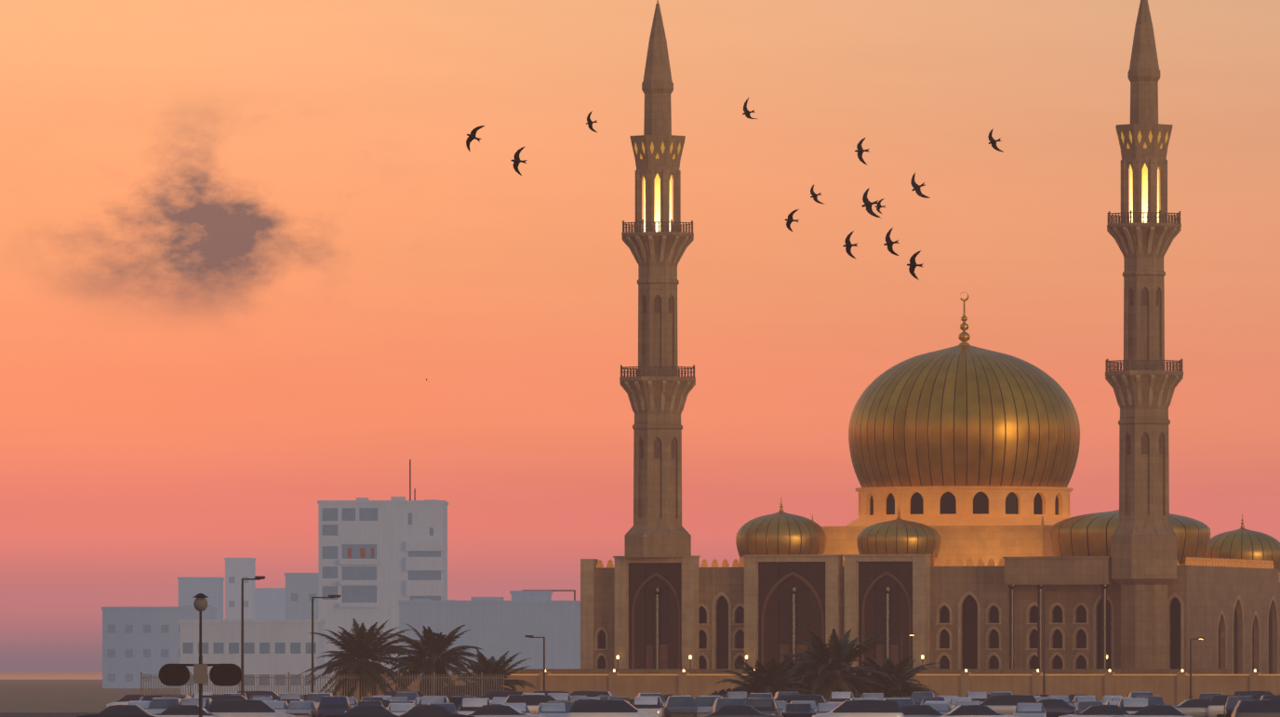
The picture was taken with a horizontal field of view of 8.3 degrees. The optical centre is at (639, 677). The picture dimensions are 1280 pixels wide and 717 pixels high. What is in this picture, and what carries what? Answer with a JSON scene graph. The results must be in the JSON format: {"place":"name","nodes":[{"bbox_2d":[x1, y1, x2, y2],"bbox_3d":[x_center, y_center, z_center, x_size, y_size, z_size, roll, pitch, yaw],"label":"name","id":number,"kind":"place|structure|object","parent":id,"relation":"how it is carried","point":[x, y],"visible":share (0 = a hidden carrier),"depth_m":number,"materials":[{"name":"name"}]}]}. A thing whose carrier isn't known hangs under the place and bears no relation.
{"place":"outdoors","nodes":[
{"label":"outdoors","id":0,"kind":"place"},
{"bbox_2d":[0,671,102,679],"bbox_3d":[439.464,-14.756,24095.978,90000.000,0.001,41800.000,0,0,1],"label":"sea","id":1,"kind":"structure","parent":0,"point":[50,675],"depth_m":5868.33,"materials":[{"name":"liquid"}]},
{"bbox_2d":[177,577,224,619],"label":"town block","id":2,"kind":"structure","parent":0,"point":[211,589],"depth_m":2002.16,"materials":[{"name":"concrete"}]},
{"bbox_2d":[224,558,255,619],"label":"building","id":3,"kind":"structure","parent":0,"point":[237,570],"depth_m":2102.10,"materials":[{"name":"concrete"}]},
{"bbox_2d":[284,573,318,619],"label":"town block","id":4,"kind":"structure","parent":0,"point":[301,590],"depth_m":1701.46,"materials":[{"name":"concrete"}]},
{"bbox_2d":[317,500,448,690],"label":"building","id":5,"kind":"structure","parent":0,"point":[391,531],"depth_m":1501.05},
{"bbox_2d":[322,496,443,607],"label":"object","id":6,"kind":"object","parent":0,"point":[424,564],"visible":0.88,"depth_m":1501.04,"materials":[{"name":"glass"}]},
{"bbox_2d":[466,125,484,152],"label":"bird","id":7,"kind":"object","parent":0,"point":[472,136],"visible":1,"depth_m":300.12},
{"bbox_2d":[409,459,575,600],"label":"town antennas","id":8,"kind":"object","parent":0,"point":[574,591],"visible":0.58,"depth_m":1508.93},
{"bbox_2d":[510,146,527,175],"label":"bird","id":9,"kind":"object","parent":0,"point":[516,161],"visible":1,"depth_m":337.10},
{"bbox_2d":[0,680,1178,716],"bbox_3d":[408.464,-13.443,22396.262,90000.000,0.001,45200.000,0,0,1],"label":"ground","id":10,"kind":"structure","parent":0,"point":[48,698],"depth_m":1115.81,"materials":[{"name":"asphalt"}]},
{"bbox_2d":[77,705,155,716],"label":"car","id":11,"kind":"object","parent":10,"relation":"on","point":[126,711],"visible":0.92,"depth_m":451.64,"materials":[{"name":"black metal"}]},
{"bbox_2d":[105,694,144,708],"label":"car","id":12,"kind":"object","parent":10,"relation":"on","point":[126,700],"visible":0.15,"depth_m":651.03,"materials":[{"name":"white metal"}]},
{"bbox_2d":[127,701,150,710],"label":"car","id":13,"kind":"object","parent":10,"relation":"on","point":[143,705],"visible":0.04,"depth_m":511.58,"materials":[{"name":"white metal"}]},
{"bbox_2d":[101,606,217,688],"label":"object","id":14,"kind":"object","parent":10,"relation":"on","point":[137,641],"visible":0.69,"depth_m":1601.92,"materials":[{"name":"concrete"}]},
{"bbox_2d":[146,697,182,714],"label":"car","id":15,"kind":"object","parent":10,"relation":"on","point":[158,705],"visible":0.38,"depth_m":478.59,"materials":[{"name":"grey metal"}]},
{"bbox_2d":[141,694,190,701],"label":"car","id":16,"kind":"object","parent":10,"relation":"on","point":[147,698],"visible":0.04,"depth_m":546.45,"materials":[{"name":"black metal"}]},
{"bbox_2d":[149,705,221,716],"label":"car","id":17,"kind":"object","parent":10,"relation":"on","point":[184,711],"visible":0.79,"depth_m":451.57,"materials":[{"name":"metal"}]},
{"bbox_2d":[179,698,212,709],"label":"car","id":18,"kind":"object","parent":10,"relation":"on","point":[206,702],"visible":0.17,"depth_m":476.43,"materials":[{"name":"silver metal"}]},
{"bbox_2d":[158,593,242,716],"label":"lamp post","id":19,"kind":"object","parent":10,"relation":"on","point":[220,674],"visible":1,"depth_m":420.27,"materials":[{"name":"metal"}]},
{"bbox_2d":[202,694,247,700],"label":"car","id":20,"kind":"object","parent":10,"relation":"on","point":[224,697],"visible":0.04,"depth_m":545.05,"materials":[{"name":"grey metal"}]},
{"bbox_2d":[206,699,294,716],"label":"car","id":21,"kind":"object","parent":10,"relation":"on","point":[242,708],"visible":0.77,"depth_m":452.99,"materials":[{"name":"white metal"}]},
{"bbox_2d":[178,619,325,694],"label":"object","id":22,"kind":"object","parent":10,"relation":"on","point":[277,646],"visible":0.71,"depth_m":1201.15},
{"bbox_2d":[240,576,265,695],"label":"street lamp","id":23,"kind":"object","parent":10,"relation":"on","point":[242,629],"visible":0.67,"depth_m":560.49,"materials":[{"name":"black metal"}]},
{"bbox_2d":[237,691,279,701],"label":"car","id":24,"kind":"object","parent":10,"relation":"on","point":[273,694],"visible":0.04,"depth_m":652.99,"materials":[{"name":"black metal"}]},
{"bbox_2d":[255,587,285,619],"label":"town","id":25,"kind":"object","parent":10,"relation":"on","point":[270,603],"visible":0.29,"depth_m":2302.13},
{"bbox_2d":[263,701,288,713],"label":"car","id":26,"kind":"object","parent":10,"relation":"on","point":[282,707],"visible":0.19,"depth_m":510.90,"materials":[{"name":"grey metal"}]},
{"bbox_2d":[278,693,304,700],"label":"car","id":27,"kind":"object","parent":10,"relation":"on","point":[290,696],"visible":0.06,"depth_m":582.63,"materials":[{"name":"silver metal"}]},
{"bbox_2d":[286,701,318,716],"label":"car","id":28,"kind":"object","parent":10,"relation":"on","point":[302,709],"visible":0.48,"depth_m":511.30,"materials":[{"name":"silver metal"}]},
{"bbox_2d":[306,693,333,707],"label":"car","id":29,"kind":"object","parent":10,"relation":"on","point":[315,698],"visible":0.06,"depth_m":583.85,"materials":[{"name":"grey metal"}]},
{"bbox_2d":[140,672,504,701],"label":"palisade fence","id":30,"kind":"object","parent":10,"relation":"on","point":[356,677],"visible":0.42,"depth_m":742.63,"materials":[{"name":"metal"}]},
{"bbox_2d":[311,595,340,693],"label":"street lamp","id":31,"kind":"object","parent":10,"relation":"on","point":[329,596],"visible":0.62,"depth_m":640.47,"materials":[{"name":"black metal"}]},
{"bbox_2d":[317,696,351,716],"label":"car","id":32,"kind":"object","parent":10,"relation":"on","point":[332,705],"visible":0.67,"depth_m":509.70,"materials":[{"name":"blue metal"}]},
{"bbox_2d":[298,618,423,701],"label":"palm","id":33,"kind":"object","parent":10,"relation":"on","point":[361,646],"visible":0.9,"depth_m":744.36,"materials":[{"name":"plant"}]},
{"bbox_2d":[322,705,401,716],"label":"car","id":34,"kind":"object","parent":10,"relation":"on","point":[370,711],"visible":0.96,"depth_m":451.01,"materials":[{"name":"black metal"}]},
{"bbox_2d":[386,703,414,715],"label":"car","id":35,"kind":"object","parent":10,"relation":"on","point":[397,709],"visible":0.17,"depth_m":476.28,"materials":[{"name":"white metal"}]},
{"bbox_2d":[395,692,418,701],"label":"car","id":36,"kind":"object","parent":10,"relation":"on","point":[411,696],"visible":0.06,"depth_m":621.29,"materials":[{"name":"silver metal"}]},
{"bbox_2d":[380,623,485,696],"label":"palm","id":37,"kind":"object","parent":10,"relation":"on","point":[433,647],"visible":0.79,"depth_m":749.27,"materials":[{"name":"plant"}]},
{"bbox_2d":[418,696,449,705],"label":"car","id":38,"kind":"object","parent":10,"relation":"on","point":[425,700],"visible":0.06,"depth_m":511.63,"materials":[{"name":"white metal"}]},
{"bbox_2d":[399,705,474,716],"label":"car","id":39,"kind":"object","parent":10,"relation":"on","point":[425,711],"visible":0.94,"depth_m":451.95,"materials":[{"name":"black metal"}]},
{"bbox_2d":[427,703,457,714],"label":"car","id":40,"kind":"object","parent":10,"relation":"on","point":[451,708],"visible":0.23,"depth_m":478.92,"materials":[{"name":"grey metal"}]},
{"bbox_2d":[418,685,500,698],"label":"shrub","id":41,"kind":"object","parent":10,"relation":"on","point":[460,691],"visible":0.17,"depth_m":751.18,"materials":[{"name":"green plant"}]},
{"bbox_2d":[448,696,476,710],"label":"car","id":42,"kind":"object","parent":10,"relation":"on","point":[456,701],"visible":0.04,"depth_m":509.34,"materials":[{"name":"black metal"}]},
{"bbox_2d":[457,698,491,715],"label":"car","id":43,"kind":"object","parent":10,"relation":"on","point":[469,706],"visible":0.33,"depth_m":474.69,"materials":[{"name":"white metal"}]},
{"bbox_2d":[398,600,580,674],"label":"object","id":44,"kind":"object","parent":10,"relation":"on","point":[499,630],"visible":0.68,"depth_m":1380.60,"materials":[{"name":"concrete"}]},
{"bbox_2d":[413,597,503,600],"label":"roof tanks","id":45,"kind":"object","parent":44,"relation":"on","point":[486,598],"visible":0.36,"depth_m":1388.68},
{"bbox_2d":[509,590,552,600],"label":"low roof","id":46,"kind":"structure","parent":44,"relation":"on","point":[531,595],"depth_m":1390.50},
{"bbox_2d":[449,649,537,696],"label":"palm","id":47,"kind":"object","parent":10,"relation":"on","point":[491,666],"visible":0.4,"depth_m":754.71,"materials":[{"name":"plant"}]},
{"bbox_2d":[480,691,523,702],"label":"car","id":48,"kind":"object","parent":10,"relation":"on","point":[490,695],"visible":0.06,"depth_m":650.05,"materials":[{"name":"black metal"}]},
{"bbox_2d":[468,705,545,716],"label":"car","id":49,"kind":"object","parent":10,"relation":"on","point":[496,711],"visible":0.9,"depth_m":452.22,"materials":[{"name":"grey metal"}]},
{"bbox_2d":[500,703,530,714],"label":"car","id":50,"kind":"object","parent":10,"relation":"on","point":[523,708],"visible":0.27,"depth_m":477.10,"materials":[{"name":"white metal"}]},
{"bbox_2d":[504,694,557,714],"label":"car","id":51,"kind":"object","parent":10,"relation":"on","point":[532,702],"visible":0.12,"depth_m":544.03,"materials":[{"name":"white metal"}]},
{"bbox_2d":[524,635,545,691],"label":"street lamp","id":52,"kind":"object","parent":10,"relation":"on","point":[530,636],"visible":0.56,"depth_m":760.21,"materials":[{"name":"black metal"}]},
{"bbox_2d":[534,703,568,716],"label":"car","id":53,"kind":"object","parent":10,"relation":"on","point":[553,710],"visible":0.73,"depth_m":476.51,"materials":[{"name":"white metal"}]},
{"bbox_2d":[546,693,573,704],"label":"car","id":54,"kind":"object","parent":10,"relation":"on","point":[561,697],"visible":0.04,"depth_m":582.39,"materials":[{"name":"white metal"}]},
{"bbox_2d":[570,691,612,697],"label":"car","id":55,"kind":"object","parent":10,"relation":"on","point":[592,694],"visible":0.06,"depth_m":651.73,"materials":[{"name":"grey metal"}]},
{"bbox_2d":[567,699,659,716],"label":"car","id":56,"kind":"object","parent":10,"relation":"on","point":[606,708],"visible":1,"depth_m":452.35,"materials":[{"name":"white metal"}]},
{"bbox_2d":[631,696,665,716],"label":"car","id":57,"kind":"object","parent":10,"relation":"on","point":[653,705],"visible":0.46,"depth_m":508.52,"materials":[{"name":"white metal"}]},
{"bbox_2d":[664,696,697,716],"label":"car","id":58,"kind":"object","parent":10,"relation":"on","point":[680,706],"visible":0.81,"depth_m":510.68,"materials":[{"name":"grey metal"}]},
{"bbox_2d":[694,696,724,716],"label":"car","id":59,"kind":"object","parent":10,"relation":"on","point":[704,705],"visible":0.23,"depth_m":511.50,"materials":[{"name":"silver metal"}]},
{"bbox_2d":[710,698,745,714],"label":"car","id":60,"kind":"object","parent":10,"relation":"on","point":[718,704],"visible":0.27,"depth_m":477.12,"materials":[{"name":"grey metal"}]},
{"bbox_2d":[725,692,748,699],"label":"car","id":61,"kind":"object","parent":10,"relation":"on","point":[738,695],"visible":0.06,"depth_m":621.38,"materials":[{"name":"silver metal"}]},
{"bbox_2d":[704,705,783,716],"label":"car","id":62,"kind":"object","parent":10,"relation":"on","point":[735,711],"visible":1,"depth_m":451.58,"materials":[{"name":"black metal"}]},
{"bbox_2d":[748,693,773,698],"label":"car","id":63,"kind":"object","parent":10,"relation":"on","point":[761,696],"visible":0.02,"depth_m":584.01,"materials":[{"name":"grey metal"}]},
{"bbox_2d":[745,698,780,716],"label":"car","id":64,"kind":"object","parent":10,"relation":"on","point":[767,706],"visible":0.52,"depth_m":474.62,"materials":[{"name":"grey metal"}]},
{"bbox_2d":[714,656,815,696],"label":"palm","id":65,"kind":"object","parent":10,"relation":"on","point":[771,677],"visible":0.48,"depth_m":688.91,"materials":[{"name":"plant"}]},
{"bbox_2d":[750,680,820,694],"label":"shrub","id":66,"kind":"object","parent":10,"relation":"on","point":[803,686],"visible":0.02,"depth_m":698.99,"materials":[{"name":"green plant"}]},
{"bbox_2d":[774,655,818,681],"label":"palm","id":67,"kind":"object","parent":10,"relation":"on","point":[804,669],"visible":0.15,"depth_m":713.63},
{"bbox_2d":[781,703,814,716],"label":"car","id":68,"kind":"object","parent":10,"relation":"on","point":[798,710],"visible":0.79,"depth_m":476.16,"materials":[{"name":"grey metal"}]},
{"bbox_2d":[774,694,826,705],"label":"car","id":69,"kind":"object","parent":10,"relation":"on","point":[789,699],"visible":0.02,"depth_m":542.91,"materials":[{"name":"metal"}]},
{"bbox_2d":[814,703,840,715],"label":"car","id":70,"kind":"object","parent":10,"relation":"on","point":[823,708],"visible":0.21,"depth_m":477.33,"materials":[{"name":"grey metal"}]},
{"bbox_2d":[776,628,899,701],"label":"palm","id":71,"kind":"object","parent":10,"relation":"on","point":[835,659],"visible":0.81,"depth_m":698.74,"materials":[{"name":"plant"}]},
{"bbox_2d":[827,692,853,703],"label":"car","id":72,"kind":"object","parent":10,"relation":"on","point":[838,697],"visible":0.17,"depth_m":618.59,"materials":[{"name":"white metal"}]},
{"bbox_2d":[811,699,904,716],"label":"car","id":73,"kind":"object","parent":10,"relation":"on","point":[862,708],"visible":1,"depth_m":449.58,"materials":[{"name":"white metal"}]},
{"bbox_2d":[860,693,885,700],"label":"car","id":74,"kind":"object","parent":10,"relation":"on","point":[880,696],"visible":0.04,"depth_m":581.85,"materials":[{"name":"silver metal"}]},
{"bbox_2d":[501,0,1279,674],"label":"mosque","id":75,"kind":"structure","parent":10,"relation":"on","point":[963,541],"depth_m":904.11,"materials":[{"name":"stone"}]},
{"bbox_2d":[840,655,944,698],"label":"palm","id":76,"kind":"object","parent":10,"relation":"on","point":[903,687],"visible":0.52,"depth_m":703.84,"materials":[{"name":"plant"}]},
{"bbox_2d":[881,698,914,707],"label":"car","id":77,"kind":"object","parent":10,"relation":"on","point":[901,702],"visible":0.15,"depth_m":476.01,"materials":[{"name":"grey metal"}]},
{"bbox_2d":[900,705,944,716],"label":"car","id":78,"kind":"object","parent":10,"relation":"on","point":[918,711],"visible":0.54,"depth_m":452.49,"materials":[{"name":"black metal"}]},
{"bbox_2d":[910,692,936,705],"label":"car","id":79,"kind":"object","parent":10,"relation":"on","point":[917,698],"visible":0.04,"depth_m":621.79,"materials":[{"name":"grey metal"}]},
{"bbox_2d":[923,703,951,714],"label":"car","id":80,"kind":"object","parent":10,"relation":"on","point":[942,708],"visible":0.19,"depth_m":477.94,"materials":[{"name":"silver metal"}]},
{"bbox_2d":[949,697,973,709],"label":"car","id":81,"kind":"object","parent":10,"relation":"on","point":[953,701],"visible":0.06,"depth_m":583.92,"materials":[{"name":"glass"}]},
{"bbox_2d":[964,692,988,704],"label":"car","id":82,"kind":"object","parent":10,"relation":"on","point":[981,697],"visible":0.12,"depth_m":619.48,"materials":[{"name":"white metal"}]},
{"bbox_2d":[937,705,1019,716],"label":"car","id":83,"kind":"object","parent":10,"relation":"on","point":[969,711],"visible":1,"depth_m":450.29,"materials":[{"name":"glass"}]},
{"bbox_2d":[981,694,1037,715],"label":"car","id":84,"kind":"object","parent":10,"relation":"on","point":[1004,704],"visible":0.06,"depth_m":543.66,"materials":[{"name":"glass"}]},
{"bbox_2d":[1013,703,1046,716],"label":"car","id":85,"kind":"object","parent":10,"relation":"on","point":[1029,710],"visible":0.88,"depth_m":477.08,"materials":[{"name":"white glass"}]},
{"bbox_2d":[1042,588,1056,694],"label":"street lamp","id":86,"kind":"object","parent":10,"relation":"on","point":[1044,679],"visible":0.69,"depth_m":839.36,"materials":[{"name":"black metal"}]},
{"bbox_2d":[1037,699,1076,716],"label":"car","id":87,"kind":"object","parent":10,"relation":"on","point":[1055,708],"visible":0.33,"depth_m":544.78,"materials":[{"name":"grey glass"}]},
{"bbox_2d":[1071,695,1097,707],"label":"car","id":88,"kind":"object","parent":10,"relation":"on","point":[1076,700],"visible":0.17,"depth_m":619.64,"materials":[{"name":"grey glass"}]},
{"bbox_2d":[1074,701,1103,713],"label":"car","id":89,"kind":"object","parent":10,"relation":"on","point":[1082,706],"visible":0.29,"depth_m":510.76,"materials":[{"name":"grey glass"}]},
{"bbox_2d":[1058,705,1129,716],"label":"car","id":90,"kind":"object","parent":10,"relation":"on","point":[1103,711],"visible":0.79,"depth_m":452.32,"materials":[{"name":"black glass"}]},
{"bbox_2d":[1117,698,1150,714],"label":"car","id":91,"kind":"object","parent":10,"relation":"on","point":[1130,706],"visible":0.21,"depth_m":474.92,"materials":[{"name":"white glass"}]},
{"bbox_2d":[1126,692,1153,698],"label":"car","id":92,"kind":"object","parent":10,"relation":"on","point":[1134,695],"visible":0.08,"depth_m":621.50,"materials":[{"name":"grey metal"}]},
{"bbox_2d":[1136,696,1164,706],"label":"car","id":93,"kind":"object","parent":10,"relation":"on","point":[1155,700],"visible":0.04,"depth_m":510.54,"materials":[{"name":"grey metal"}]},
{"bbox_2d":[1112,705,1192,716],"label":"car","id":94,"kind":"object","parent":10,"relation":"on","point":[1161,711],"visible":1,"depth_m":449.53,"materials":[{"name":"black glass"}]},
{"bbox_2d":[1173,699,1210,716],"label":"car","id":95,"kind":"object","parent":10,"relation":"on","point":[1195,708],"visible":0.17,"depth_m":544.38,"materials":[{"name":"silver metal"}]},
{"bbox_2d":[1188,637,1203,699],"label":"street lamp","id":96,"kind":"object","parent":10,"relation":"on","point":[1191,695],"visible":0.88,"depth_m":829.12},
{"bbox_2d":[1207,694,1259,716],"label":"car","id":97,"kind":"object","parent":10,"relation":"on","point":[1216,706],"visible":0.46,"depth_m":544.04,"materials":[{"name":"white metal"}]},
{"bbox_2d":[1223,696,1253,716],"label":"car","id":98,"kind":"object","parent":10,"relation":"on","point":[1231,703],"visible":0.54,"depth_m":510.19,"materials":[{"name":"grey metal"}]},
{"bbox_2d":[1234,691,1273,698],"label":"car","id":99,"kind":"object","parent":10,"relation":"on","point":[1258,694],"visible":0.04,"depth_m":651.34,"materials":[{"name":"grey metal"}]},
{"bbox_2d":[1230,699,1279,716],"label":"car","id":100,"kind":"object","parent":10,"relation":"on","point":[1267,708],"visible":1,"depth_m":450.54,"materials":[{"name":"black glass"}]},
{"bbox_2d":[0,0,1279,671],"label":"sky","id":101,"kind":"structure","parent":0,"point":[242,242],"materials":[{"name":"orange"}]},
{"bbox_2d":[334,672,1279,704],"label":"perimeter wall","id":102,"kind":"structure","parent":0,"point":[1171,689],"depth_m":847.32,"materials":[{"name":"stone"}]},
{"bbox_2d":[370,674,1279,676],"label":"perimeter wall coping","id":103,"kind":"object","parent":102,"relation":"on","point":[923,674],"depth_m":847.42,"materials":[{"name":"stone"}]},
{"bbox_2d":[842,230,857,259],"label":"bird","id":104,"kind":"object","parent":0,"point":[848,246],"visible":1,"depth_m":341.88},
{"bbox_2d":[854,137,869,164],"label":"bird","id":105,"kind":"object","parent":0,"point":[860,151],"visible":1,"depth_m":378.87},
{"bbox_2d":[861,187,881,218],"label":"bird","id":106,"kind":"object","parent":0,"point":[868,204],"visible":1,"depth_m":325.86},
{"bbox_2d":[883,226,899,255],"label":"bird","id":107,"kind":"object","parent":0,"point":[889,243],"visible":1,"depth_m":309.87},
{"bbox_2d":[906,250,922,279],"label":"bird","id":108,"kind":"object","parent":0,"point":[913,264],"visible":1,"depth_m":346.81},
{"bbox_2d":[910,172,930,198],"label":"bird","id":109,"kind":"object","parent":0,"point":[916,188],"visible":1,"depth_m":383.81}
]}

